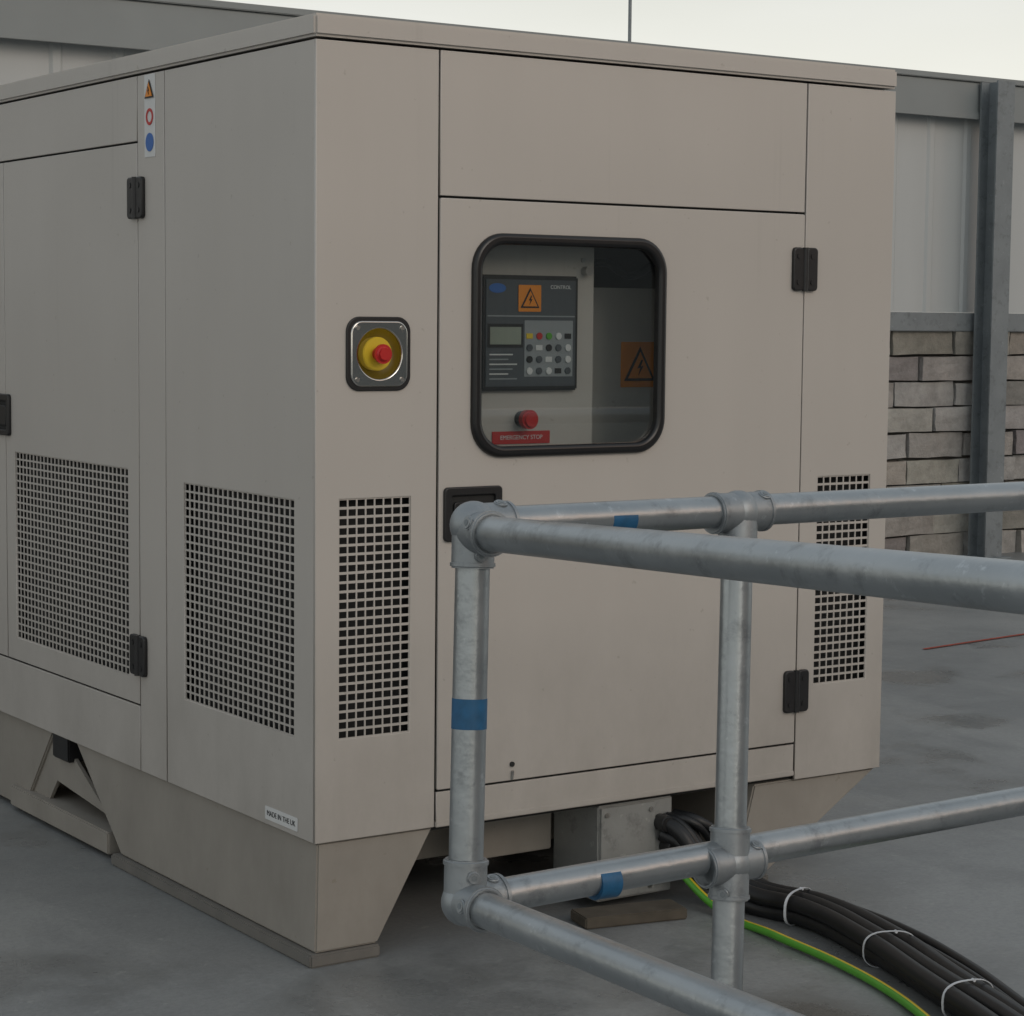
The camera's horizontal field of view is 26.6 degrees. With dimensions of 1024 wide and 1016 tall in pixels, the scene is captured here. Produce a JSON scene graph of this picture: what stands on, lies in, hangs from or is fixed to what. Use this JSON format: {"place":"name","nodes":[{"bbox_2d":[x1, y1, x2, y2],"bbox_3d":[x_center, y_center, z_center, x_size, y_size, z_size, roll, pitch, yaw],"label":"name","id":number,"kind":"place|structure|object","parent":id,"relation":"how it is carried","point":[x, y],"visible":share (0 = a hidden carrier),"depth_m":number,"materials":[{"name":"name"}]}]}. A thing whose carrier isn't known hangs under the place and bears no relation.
{"place":"outdoors","nodes":[
{"label":"outdoors","id":0,"kind":"place"},
{"bbox_2d":[0,711,86,799],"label":"skid leg","id":1,"kind":"object","parent":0,"point":[25,746],"visible":0.19,"depth_m":6.08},
{"bbox_2d":[53,733,83,762],"bbox_3d":[-1.153,0.640,5.863,0.148,0.068,0.110,-3,6,-34],"label":"skid fork pocket","id":2,"kind":"object","parent":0,"point":[66,750],"visible":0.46,"depth_m":5.80,"materials":[{"name":"metal"}]},
{"bbox_2d":[0,552,1023,1015],"bbox_3d":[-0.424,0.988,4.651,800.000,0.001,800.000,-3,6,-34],"label":"ground","id":3,"kind":"structure","parent":0,"point":[86,928],"depth_m":5.02,"materials":[{"name":"concrete"}]},
{"bbox_2d":[11,784,120,853],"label":"skid low beam","id":4,"kind":"structure","parent":3,"relation":"on","point":[72,813],"depth_m":5.82,"materials":[{"name":"metal"}]},
{"bbox_2d":[34,742,104,812],"bbox_3d":[-1.200,0.746,5.847,0.010,0.220,0.560,-3,6,-34],"label":"skid gusset","id":5,"kind":"object","parent":4,"relation":"on","point":[73,776],"visible":0.55,"depth_m":5.84,"materials":[{"name":"metal"}]},
{"bbox_2d":[111,853,379,968],"bbox_3d":[-0.654,0.930,5.123,0.174,0.028,1.054,-3,6,-34],"label":"skid foot bar","id":6,"kind":"object","parent":3,"relation":"on","point":[267,936],"visible":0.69,"depth_m":4.90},
{"bbox_2d":[78,744,430,952],"bbox_3d":[-0.669,0.782,5.271,0.298,0.238,1.324,-3,6,-34],"label":"skid leg","id":7,"kind":"object","parent":6,"relation":"on","point":[323,897],"visible":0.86,"depth_m":4.87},
{"bbox_2d":[554,796,672,901],"bbox_3d":[0.252,0.803,5.201,0.220,0.229,0.220,-3,6,-34],"label":"cable junction box","id":8,"kind":"object","parent":3,"relation":"on","point":[592,834],"visible":0.52,"depth_m":5.14,"materials":[{"name":"metal"}]},
{"bbox_2d":[571,899,686,928],"bbox_3d":[0.273,0.946,5.047,0.260,0.026,0.090,-1,5,-22],"label":"timber plank","id":9,"kind":"object","parent":3,"relation":"on","point":[626,914],"visible":1,"depth_m":5.02,"materials":[{"name":"wood"}]},
{"bbox_2d":[628,0,631,41],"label":"antenna mast","id":10,"kind":"object","parent":3,"relation":"on","point":[629,18],"depth_m":30.03,"materials":[{"name":"metal"}]},
{"bbox_2d":[441,482,1023,1015],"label":"tubular guard rail","id":11,"kind":"object","parent":3,"relation":"on","point":[733,856],"visible":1,"depth_m":2.98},
{"bbox_2d":[682,878,929,1015],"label":"earth cable","id":12,"kind":"object","parent":3,"relation":"on","point":[912,1007],"visible":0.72,"depth_m":4.71,"materials":[{"name":"green plastic"}]},
{"bbox_2d":[658,811,1023,1015],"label":"power cable bundle","id":13,"kind":"object","parent":3,"relation":"on","point":[929,972],"visible":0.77,"depth_m":4.70,"materials":[{"name":"rubber"}]},
{"bbox_2d":[670,809,1023,1006],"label":"control cable","id":14,"kind":"object","parent":3,"relation":"on","point":[701,825],"visible":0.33,"depth_m":4.77,"materials":[{"name":"rubber"}]},
{"bbox_2d":[885,331,1023,554],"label":"concrete block wall","id":15,"kind":"structure","parent":3,"relation":"on","point":[917,533],"depth_m":12.79,"materials":[{"name":"concrete"}]},
{"bbox_2d":[0,0,1023,331],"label":"metal cladding fence","id":16,"kind":"object","parent":15,"relation":"on","point":[936,160],"visible":0.16,"depth_m":12.56,"materials":[{"name":"metal"}]},
{"bbox_2d":[885,354,1023,537],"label":"block wall core","id":17,"kind":"object","parent":15,"relation":"attached to","point":[901,433],"depth_m":12.84,"materials":[{"name":"concrete"}]},
{"bbox_2d":[922,633,1023,648],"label":"red ground marking","id":18,"kind":"object","parent":3,"relation":"on","point":[973,641],"visible":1,"depth_m":9.49,"materials":[{"name":"paint"}]},
{"bbox_2d":[961,80,1014,558],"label":"steel column","id":19,"kind":"structure","parent":3,"relation":"on","point":[993,241],"depth_m":12.75,"materials":[{"name":"metal"}]},
{"bbox_3d":[-0.573,0.615,7.364,0.431,0.244,1.494,-3,6,-34],"label":"skid","id":20,"kind":"object","parent":3,"relation":"on","visible":0},
{"bbox_2d":[0,654,140,769],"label":"side lower panel","id":21,"kind":"object","parent":20,"relation":"on","point":[104,723],"visible":1,"depth_m":5.71,"materials":[{"name":"beige paint"}]},
{"bbox_2d":[0,163,8,655],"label":"side rear door","id":22,"kind":"structure","parent":21,"relation":"on","point":[4,644],"depth_m":6.05,"materials":[{"name":"beige paint"}]},
{"bbox_2d":[3,143,140,703],"bbox_3d":[-1.157,-0.232,5.656,0.008,1.372,0.883,-3,6,-34],"label":"side door","id":23,"kind":"structure","parent":21,"relation":"on","point":[71,257],"depth_m":5.60,"materials":[{"name":"beige paint"}]},
{"bbox_2d":[0,393,10,435],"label":"side door latch frame","id":24,"kind":"object","parent":23,"relation":"attached to","point":[7,399],"visible":1,"depth_m":5.99,"materials":[{"name":"black plastic"}]},
{"bbox_2d":[0,405,5,424],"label":"side door latch paddle","id":25,"kind":"object","parent":24,"relation":"attached to","point":[2,414],"visible":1,"depth_m":6.01,"materials":[{"name":"black plastic"}]},
{"bbox_2d":[0,400,5,428],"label":"side door latch pan","id":26,"kind":"object","parent":24,"relation":"attached to","point":[2,402],"visible":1,"depth_m":6.03,"materials":[{"name":"plastic"}]},
{"bbox_2d":[16,452,128,674],"bbox_3d":[-1.160,0.131,5.688,0.002,0.519,0.755,-3,6,-34],"label":"side door grille","id":27,"kind":"object","parent":23,"relation":"attached to","point":[94,602],"visible":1,"depth_m":5.67,"materials":[{"name":"metal"}]},
{"bbox_2d":[138,71,167,781],"bbox_3d":[-0.865,-0.189,5.227,0.008,1.697,0.148,-3,6,-34],"label":"side strip panel","id":28,"kind":"object","parent":20,"relation":"on","point":[153,471],"visible":1,"depth_m":5.22,"materials":[{"name":"beige paint"}]},
{"bbox_2d":[131,177,137,218],"bbox_3d":[-0.912,-0.750,5.234,0.016,0.100,0.016,-3,6,-34],"label":"side hinge top pin","id":29,"kind":"object","parent":28,"relation":"attached to","point":[133,195],"visible":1,"depth_m":5.23,"materials":[{"name":"black plastic"}]},
{"bbox_2d":[127,177,131,218],"bbox_3d":[-0.922,-0.752,5.255,0.012,0.100,0.037,-3,6,-34],"label":"side hinge top leaf","id":30,"kind":"object","parent":29,"relation":"attached to","point":[129,204],"visible":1,"depth_m":5.25,"materials":[{"name":"black plastic"}]},
{"bbox_2d":[135,176,144,218],"bbox_3d":[-0.896,-0.748,5.216,0.012,0.100,0.037,-3,6,-34],"label":"side hinge top leaf","id":31,"kind":"object","parent":29,"relation":"attached to","point":[140,196],"visible":1,"depth_m":5.20,"materials":[{"name":"black plastic"}]},
{"bbox_2d":[134,635,140,675],"bbox_3d":[-0.922,0.363,5.331,0.016,0.100,0.016,-3,6,-34],"label":"door hinge","id":32,"kind":"object","parent":28,"relation":"attached to","point":[136,655],"visible":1,"depth_m":5.32,"materials":[{"name":"black plastic"}]},
{"bbox_2d":[129,633,137,673],"bbox_3d":[-0.933,0.361,5.352,0.012,0.100,0.037,-3,6,-34],"label":"side hinge low leaf","id":33,"kind":"object","parent":32,"relation":"attached to","point":[131,652],"visible":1,"depth_m":5.35,"materials":[{"name":"black plastic"}]},
{"bbox_2d":[138,636,147,676],"bbox_3d":[-0.906,0.365,5.313,0.012,0.100,0.037,-3,6,-34],"label":"side hinge low leaf","id":34,"kind":"object","parent":32,"relation":"attached to","point":[142,657],"visible":1,"depth_m":5.30,"materials":[{"name":"black plastic"}]},
{"bbox_2d":[145,82,151,96],"bbox_3d":[-0.865,-0.997,5.153,0.001,0.034,0.038,-3,6,-34],"label":"warning symbol","id":35,"kind":"object","parent":28,"relation":"attached to","point":[147,95],"visible":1,"depth_m":5.15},
{"bbox_2d":[144,73,155,157],"bbox_3d":[-0.863,-0.935,5.161,0.001,0.195,0.060,-3,6,-34],"label":"side label","id":36,"kind":"object","parent":28,"relation":"attached to","point":[149,103],"visible":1,"depth_m":5.16,"materials":[{"name":"white plastic"}]},
{"bbox_2d":[146,108,152,124],"bbox_3d":[-0.864,-0.933,5.160,0.001,0.040,0.040,-3,6,-34],"label":"prohibition symbol","id":37,"kind":"object","parent":36,"relation":"attached to","point":[150,110],"visible":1,"depth_m":5.16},
{"bbox_2d":[145,133,153,150],"bbox_3d":[-0.865,-0.873,5.165,0.001,0.044,0.044,-3,6,-34],"label":"mandatory sign symbol","id":38,"kind":"object","parent":36,"relation":"attached to","point":[149,142],"visible":1,"depth_m":5.16,"materials":[{"name":"plastic"}]},
{"bbox_2d":[165,39,314,842],"bbox_3d":[-0.618,-0.155,4.862,0.008,1.697,0.726,-3,6,-34],"label":"side corner panel","id":39,"kind":"object","parent":20,"relation":"on","point":[239,186],"visible":1,"depth_m":4.82,"materials":[{"name":"beige paint"}]},
{"bbox_2d":[185,483,293,735],"bbox_3d":[-0.619,0.218,4.891,0.002,0.517,0.546,-3,6,-34],"label":"side grille","id":40,"kind":"object","parent":39,"relation":"attached to","point":[252,616],"visible":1,"depth_m":4.88,"materials":[{"name":"metal"}]},
{"bbox_2d":[265,805,297,831],"bbox_3d":[-0.506,0.681,4.748,0.001,0.030,0.150,-3,6,-34],"label":"maker label","id":41,"kind":"object","parent":39,"relation":"attached to","point":[279,821],"visible":1,"depth_m":4.75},
{"bbox_2d":[267,810,294,825],"bbox_3d":[-0.506,0.680,4.747,0.001,0.012,0.131,-3,6,-34],"label":"maker label text","id":42,"kind":"object","parent":41,"relation":"attached to","point":[287,821],"visible":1,"depth_m":4.74},
{"bbox_2d":[18,51,867,737],"bbox_3d":[-0.780,-0.307,6.563,1.580,1.698,3.685,-3,6,-34],"label":"carcass","id":43,"kind":"object","parent":20,"relation":"on","point":[368,603],"visible":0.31,"depth_m":5.01},
{"bbox_2d":[0,76,137,161],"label":"side top panel","id":44,"kind":"object","parent":43,"relation":"attached to","point":[98,115],"visible":1,"depth_m":5.55,"materials":[{"name":"beige paint"}]},
{"bbox_2d":[0,653,140,704],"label":"panel gap","id":45,"kind":"object","parent":43,"relation":"attached to","point":[73,680],"visible":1,"depth_m":5.71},
{"bbox_2d":[313,39,438,843],"bbox_3d":[-0.291,-0.133,4.641,0.300,1.697,0.008,-3,6,-34],"label":"front corner panel","id":46,"kind":"object","parent":43,"relation":"attached to","point":[376,107],"visible":1,"depth_m":4.62,"materials":[{"name":"beige paint"}]},
{"bbox_2d":[339,496,409,739],"bbox_3d":[-0.298,0.236,4.671,0.179,0.520,0.002,-3,6,-34],"label":"front grille","id":47,"kind":"object","parent":46,"relation":"attached to","point":[374,626],"visible":1,"depth_m":4.67,"materials":[{"name":"metal"}]},
{"bbox_2d":[346,316,409,390],"bbox_3d":[-0.285,-0.329,4.619,0.158,0.158,0.006,-3,6,-34],"label":"stop gasket","id":48,"kind":"object","parent":46,"relation":"attached to","point":[350,324],"visible":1,"depth_m":4.61,"materials":[{"name":"rubber"}]},
{"bbox_2d":[350,321,407,386],"bbox_3d":[-0.284,-0.329,4.618,0.140,0.140,0.009,-3,6,-34],"label":"stop bezel","id":49,"kind":"object","parent":48,"relation":"attached to","point":[401,337],"visible":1,"depth_m":4.61,"materials":[{"name":"metal"}]},
{"bbox_2d":[357,329,399,378],"bbox_3d":[-0.294,-0.330,4.632,0.117,0.117,0.030,-3,6,-34],"label":"stop dish","id":50,"kind":"object","parent":46,"relation":"attached to","point":[391,340],"visible":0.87,"depth_m":4.65,"materials":[{"name":"plastic"}]},
{"bbox_2d":[358,337,390,370],"bbox_3d":[-0.293,-0.330,4.631,0.072,0.072,0.024,-3,6,-34],"label":"emergency stop collar","id":51,"kind":"object","parent":50,"relation":"attached to","point":[367,347],"visible":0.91,"depth_m":4.61,"materials":[{"name":"plastic"}]},
{"bbox_2d":[374,344,391,363],"bbox_3d":[-0.275,-0.327,4.604,0.042,0.042,0.022,-3,6,-34],"label":"stop mushroom","id":52,"kind":"object","parent":51,"relation":"attached to","point":[382,353],"visible":1,"depth_m":4.59,"materials":[{"name":"plastic"}]},
{"bbox_2d":[434,109,444,820],"bbox_3d":[-0.171,-0.141,4.735,0.040,1.680,0.010,-3,6,-34],"label":"joint back","id":53,"kind":"object","parent":43,"relation":"attached to","point":[439,197],"visible":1,"depth_m":4.74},
{"bbox_2d":[0,13,896,104],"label":"roof cap","id":54,"kind":"object","parent":43,"relation":"on","point":[312,26],"visible":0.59,"depth_m":4.92,"materials":[{"name":"beige paint"}]},
{"bbox_2d":[441,744,784,790],"bbox_3d":[0.257,0.605,5.094,1.005,0.060,0.010,-3,6,-34],"label":"joint back","id":55,"kind":"object","parent":43,"relation":"attached to","point":[614,766],"visible":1,"depth_m":5.07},
{"bbox_2d":[445,196,795,213],"bbox_3d":[0.270,-0.696,4.981,1.005,0.040,0.010,-3,6,-34],"label":"panel gap","id":56,"kind":"object","parent":43,"relation":"attached to","point":[566,202],"visible":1,"depth_m":4.95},
{"bbox_2d":[439,50,806,211],"bbox_3d":[0.278,-0.851,4.959,1.046,0.309,0.008,-3,6,-34],"label":"front top panel","id":57,"kind":"object","parent":43,"relation":"attached to","point":[510,127],"visible":1,"depth_m":4.93,"materials":[{"name":"beige paint"}]},
{"bbox_2d":[594,248,654,288],"bbox_3d":[0.058,-0.381,5.322,0.970,0.630,0.010,-3,6,-34],"label":"bay lining","id":58,"kind":"object","parent":43,"relation":"attached to","point":[628,260],"depth_m":5.45,"materials":[{"name":"paint"}]},
{"bbox_3d":[0.142,-0.041,5.217,0.965,0.022,0.360,-3,6,-34],"label":"bay shelf","id":59,"kind":"object","parent":43,"relation":"attached to","visible":0},
{"bbox_2d":[481,245,593,445],"bbox_3d":[-0.079,-0.340,5.063,0.450,0.560,0.300,-3,6,-34],"label":"control box","id":60,"kind":"object","parent":59,"relation":"on","point":[564,416],"visible":0.13,"depth_m":5.00,"materials":[{"name":"beige paint"}]},
{"bbox_2d":[514,411,521,426],"bbox_3d":[0.025,-0.204,4.954,0.036,0.036,0.018,-3,6,-34],"label":"panel stop base","id":61,"kind":"object","parent":60,"relation":"attached to","point":[516,418],"visible":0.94,"depth_m":4.95,"materials":[{"name":"plastic"}]},
{"bbox_2d":[492,430,549,444],"bbox_3d":[0.021,-0.162,4.964,0.160,0.029,0.002,-3,6,-34],"label":"panel stop label","id":62,"kind":"object","parent":60,"relation":"attached to","point":[545,437],"visible":0.8,"depth_m":4.96,"materials":[{"name":"plastic"}]},
{"bbox_2d":[500,435,542,439],"bbox_3d":[0.022,-0.162,4.963,0.116,0.010,0.001,-3,6,-34],"label":"panel stop text","id":63,"kind":"object","parent":62,"relation":"attached to","point":[516,437],"visible":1,"depth_m":4.96},
{"bbox_2d":[519,410,537,428],"bbox_3d":[0.038,-0.202,4.936,0.044,0.044,0.027,-3,6,-34],"label":"panel stop button","id":64,"kind":"object","parent":60,"relation":"attached to","point":[528,419],"visible":1,"depth_m":4.92,"materials":[{"name":"plastic"}]},
{"bbox_2d":[482,274,577,390],"bbox_3d":[0.038,-0.400,4.946,0.268,0.262,0.016,-3,6,-34],"label":"controller frame","id":65,"kind":"object","parent":60,"relation":"attached to","point":[529,277],"visible":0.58,"depth_m":4.93,"materials":[{"name":"plastic"}]},
{"bbox_2d":[489,373,507,374],"bbox_3d":[-0.030,-0.303,4.895,0.051,0.003,0.001,-3,6,-34],"label":"controller legend","id":66,"kind":"object","parent":65,"relation":"attached to","point":[498,373],"visible":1,"depth_m":4.89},
{"bbox_2d":[489,368,512,369],"bbox_3d":[-0.025,-0.314,4.898,0.063,0.003,0.001,-3,6,-34],"label":"controller legend","id":67,"kind":"object","parent":65,"relation":"attached to","point":[502,369],"visible":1,"depth_m":4.90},
{"bbox_2d":[489,378,516,379],"bbox_3d":[-0.020,-0.292,4.903,0.075,0.003,0.001,-3,6,-34],"label":"controller legend","id":68,"kind":"object","parent":65,"relation":"attached to","point":[501,378],"visible":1,"depth_m":4.90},
{"bbox_2d":[487,324,522,347],"bbox_3d":[-0.015,-0.390,4.897,0.097,0.054,0.001,-3,6,-34],"label":"controller lcd bezel","id":69,"kind":"object","parent":65,"relation":"attached to","point":[502,346],"visible":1,"depth_m":4.89,"materials":[{"name":"plastic"}]},
{"bbox_2d":[490,327,520,344],"bbox_3d":[-0.014,-0.390,4.896,0.085,0.040,0.001,-3,6,-34],"label":"controller lcd","id":70,"kind":"object","parent":69,"relation":"in","point":[505,335],"visible":1,"depth_m":4.89,"materials":[{"name":"glass"}]},
{"bbox_2d":[518,285,540,311],"bbox_3d":[0.041,-0.477,4.926,0.062,0.060,0.001,-3,6,-34],"label":"controller warning plate","id":71,"kind":"object","parent":65,"relation":"attached to","point":[523,290],"visible":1,"depth_m":4.92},
{"bbox_2d":[526,333,532,338],"bbox_3d":[0.040,-0.392,4.933,0.018,0.012,0.002,-3,6,-34],"label":"controller key","id":72,"kind":"object","parent":65,"relation":"attached to","point":[529,335],"visible":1,"depth_m":4.93,"materials":[{"name":"yellow plastic"}]},
{"bbox_2d":[526,356,532,362],"bbox_3d":[0.040,-0.339,4.936,0.016,0.016,0.003,-3,6,-34],"label":"controller button","id":73,"kind":"object","parent":65,"relation":"attached to","point":[529,359],"visible":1,"depth_m":4.93,"materials":[{"name":"black plastic"}]},
{"bbox_2d":[523,291,536,305],"bbox_3d":[0.042,-0.476,4.924,0.040,0.035,0.001,-3,6,-34],"label":"warning triangle interior","id":74,"kind":"object","parent":65,"relation":"attached to","point":[528,303],"visible":1,"depth_m":4.92,"materials":[{"name":"plastic"}]},
{"bbox_2d":[521,288,538,307],"bbox_3d":[0.041,-0.478,4.924,0.052,0.046,0.001,-3,6,-34],"label":"warning triangle border","id":75,"kind":"object","parent":65,"relation":"attached to","point":[522,306],"visible":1,"depth_m":4.92,"materials":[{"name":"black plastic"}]},
{"bbox_2d":[485,279,575,386],"bbox_3d":[0.043,-0.399,4.938,0.248,0.242,0.002,-3,6,-34],"label":"controller overlay","id":76,"kind":"object","parent":65,"relation":"attached to","point":[558,302],"visible":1,"depth_m":4.92,"materials":[{"name":"plastic"}]},
{"bbox_2d":[489,283,505,292],"bbox_3d":[-0.033,-0.495,4.875,0.046,0.022,0.001,-3,6,-34],"label":"controller badge","id":77,"kind":"object","parent":76,"relation":"attached to","point":[497,287],"visible":1,"depth_m":4.88,"materials":[{"name":"plastic"}]},
{"bbox_2d":[487,315,574,316],"bbox_3d":[0.045,-0.437,4.934,0.241,0.003,0.001,-3,6,-34],"label":"controller stripe","id":78,"kind":"object","parent":76,"relation":"attached to","point":[525,316],"visible":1,"depth_m":4.92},
{"bbox_2d":[581,266,592,275],"bbox_3d":[0.174,-0.549,5.021,0.022,0.022,0.020,-3,6,-34],"label":"key switch","id":79,"kind":"object","parent":60,"relation":"attached to","point":[586,270],"visible":1,"depth_m":5.01,"materials":[{"name":"metal"}]},
{"bbox_2d":[592,288,654,442],"bbox_3d":[0.282,-0.297,5.300,0.280,0.480,0.040,-3,6,-34],"label":"bay panel","id":80,"kind":"object","parent":59,"relation":"on","point":[619,413],"visible":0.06,"depth_m":5.25,"materials":[{"name":"beige paint"}]},
{"bbox_2d":[620,342,653,386],"bbox_3d":[0.311,-0.350,5.289,0.114,0.110,0.001,-3,6,-34],"label":"bay warning plate","id":81,"kind":"object","parent":80,"relation":"attached to","point":[629,350],"visible":0.55,"depth_m":5.28,"materials":[{"name":"plastic"}]},
{"bbox_2d":[628,352,651,377],"bbox_3d":[0.313,-0.349,5.287,0.072,0.064,0.001,-3,6,-34],"label":"warning triangle interior","id":82,"kind":"object","parent":81,"relation":"attached to","point":[644,373],"visible":1,"depth_m":5.29,"materials":[{"name":"plastic"}]},
{"bbox_2d":[624,347,652,380],"bbox_3d":[0.312,-0.352,5.287,0.095,0.084,0.001,-3,6,-34],"label":"warning triangle border","id":83,"kind":"object","parent":80,"relation":"attached to","point":[631,368],"visible":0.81,"depth_m":5.28,"materials":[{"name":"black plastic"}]},
{"bbox_2d":[416,813,553,859],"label":"skid cross beam","id":84,"kind":"structure","parent":20,"relation":"on","point":[436,843],"depth_m":5.21,"materials":[{"name":"metal"}]},
{"bbox_2d":[483,813,550,857],"bbox_3d":[-0.016,0.755,5.157,0.260,0.144,0.015,-3,6,-34],"label":"skid cross plate","id":85,"kind":"object","parent":20,"relation":"attached to","point":[516,835],"visible":0.31,"depth_m":5.17,"materials":[{"name":"paint"}]},
{"bbox_2d":[434,770,793,826],"bbox_3d":[0.260,0.679,5.096,1.049,0.013,0.024,-3,6,-34],"label":"front sill fold","id":86,"kind":"object","parent":20,"relation":"on","point":[610,799],"visible":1,"depth_m":5.06,"materials":[{"name":"beige paint"}]},
{"bbox_2d":[435,744,792,820],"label":"front sill panel","id":87,"kind":"structure","parent":86,"relation":"on","point":[546,791],"depth_m":5.07,"materials":[{"name":"beige paint"}]},
{"bbox_2d":[435,198,804,789],"bbox_3d":[0.271,-0.045,5.028,1.046,1.300,0.008,-3,6,-34],"label":"front door","id":88,"kind":"structure","parent":87,"relation":"on","point":[593,666],"depth_m":5.06,"materials":[{"name":"beige paint"}]},
{"bbox_2d":[443,485,501,541],"bbox_3d":[-0.087,0.012,4.783,0.152,0.120,0.012,-3,6,-34],"label":"door latch frame","id":89,"kind":"object","parent":88,"relation":"attached to","point":[449,493],"visible":0.62,"depth_m":4.75,"materials":[{"name":"plastic"}]},
{"bbox_2d":[452,494,493,512],"bbox_3d":[-0.088,0.013,4.786,0.119,0.086,0.002,-3,6,-34],"label":"door latch pan","id":90,"kind":"object","parent":89,"relation":"in","point":[488,498],"depth_m":4.78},
{"bbox_2d":[453,502,464,511],"bbox_3d":[-0.101,0.015,4.773,0.065,0.056,0.007,-3,6,-34],"label":"door latch paddle","id":91,"kind":"object","parent":90,"relation":"attached to","point":[456,505],"depth_m":4.75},
{"bbox_2d":[470,233,666,456],"bbox_3d":[0.132,-0.367,4.899,0.537,0.495,0.026,-3,6,-34],"label":"window seal","id":92,"kind":"object","parent":88,"relation":"attached to","point":[653,252],"depth_m":4.88,"materials":[{"name":"rubber"}]},
{"bbox_2d":[783,670,794,712],"bbox_3d":[0.684,0.454,5.346,0.034,0.105,0.012,-3,6,-34],"label":"door hinge low leaf","id":93,"kind":"object","parent":88,"relation":"attached to","point":[788,691],"visible":1,"depth_m":5.34,"materials":[{"name":"black plastic"}]},
{"bbox_2d":[793,670,799,712],"bbox_3d":[0.704,0.453,5.356,0.016,0.105,0.016,-3,6,-34],"label":"door hinge","id":94,"kind":"object","parent":88,"relation":"attached to","point":[797,688],"depth_m":5.35,"materials":[{"name":"black plastic"}]},
{"bbox_2d":[791,247,803,290],"bbox_3d":[0.694,-0.580,5.256,0.034,0.105,0.012,-3,6,-34],"label":"door hinge top leaf","id":95,"kind":"object","parent":88,"relation":"attached to","point":[797,268],"visible":1,"depth_m":5.25,"materials":[{"name":"black plastic"}]},
{"bbox_2d":[802,247,808,290],"bbox_3d":[0.714,-0.581,5.266,0.016,0.105,0.016,-3,6,-34],"label":"door hinge top pin","id":96,"kind":"object","parent":88,"relation":"attached to","point":[806,265],"depth_m":5.26,"materials":[{"name":"black plastic"}]},
{"bbox_2d":[793,84,895,778],"bbox_3d":[0.828,-0.182,5.395,0.288,1.709,0.008,-3,6,-34],"label":"front end panel","id":97,"kind":"object","parent":20,"relation":"on","point":[849,168],"visible":0.91,"depth_m":5.38,"materials":[{"name":"beige paint"}]},
{"bbox_2d":[799,669,808,711],"bbox_3d":[0.720,0.452,5.371,0.034,0.105,0.012,-3,6,-34],"label":"door hinge low leaf","id":98,"kind":"object","parent":97,"relation":"attached to","point":[804,690],"visible":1,"depth_m":5.37,"materials":[{"name":"black plastic"}]},
{"bbox_2d":[808,248,817,290],"bbox_3d":[0.730,-0.582,5.281,0.034,0.105,0.012,-3,6,-34],"label":"door hinge top leaf","id":99,"kind":"object","parent":97,"relation":"attached to","point":[813,269],"visible":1,"depth_m":5.28,"materials":[{"name":"black plastic"}]},
{"bbox_2d":[813,474,868,683],"bbox_3d":[0.824,0.177,5.427,0.177,0.522,0.002,-3,6,-34],"label":"front grille","id":100,"kind":"object","parent":97,"relation":"attached to","point":[839,610],"visible":0.6,"depth_m":5.43,"materials":[{"name":"metal"}]},
{"bbox_2d":[524,320,572,376],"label":"keypad panel","id":101,"kind":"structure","parent":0,"point":[544,328],"depth_m":4.96,"materials":[{"name":"plastic"}]},
{"bbox_2d":[430,776,792,829],"bbox_3d":[-0.745,0.553,6.586,1.465,0.008,3.580,-3,6,-34],"label":"skid underfloor","id":102,"kind":"object","parent":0,"point":[498,819],"visible":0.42,"depth_m":5.09,"materials":[{"name":"metal"}]},
{"bbox_2d":[670,768,872,869],"bbox_3d":[0.368,0.737,5.972,0.466,0.226,1.321,-3,6,-34],"label":"skid leg","id":103,"kind":"object","parent":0,"point":[781,803],"visible":0.23,"depth_m":5.42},
{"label":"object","id":104,"kind":"object","parent":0,"visible":0},
{"bbox_2d":[0,142,136,162],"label":"panel gap","id":105,"kind":"object","parent":104,"relation":"attached to","point":[72,151],"visible":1,"depth_m":5.58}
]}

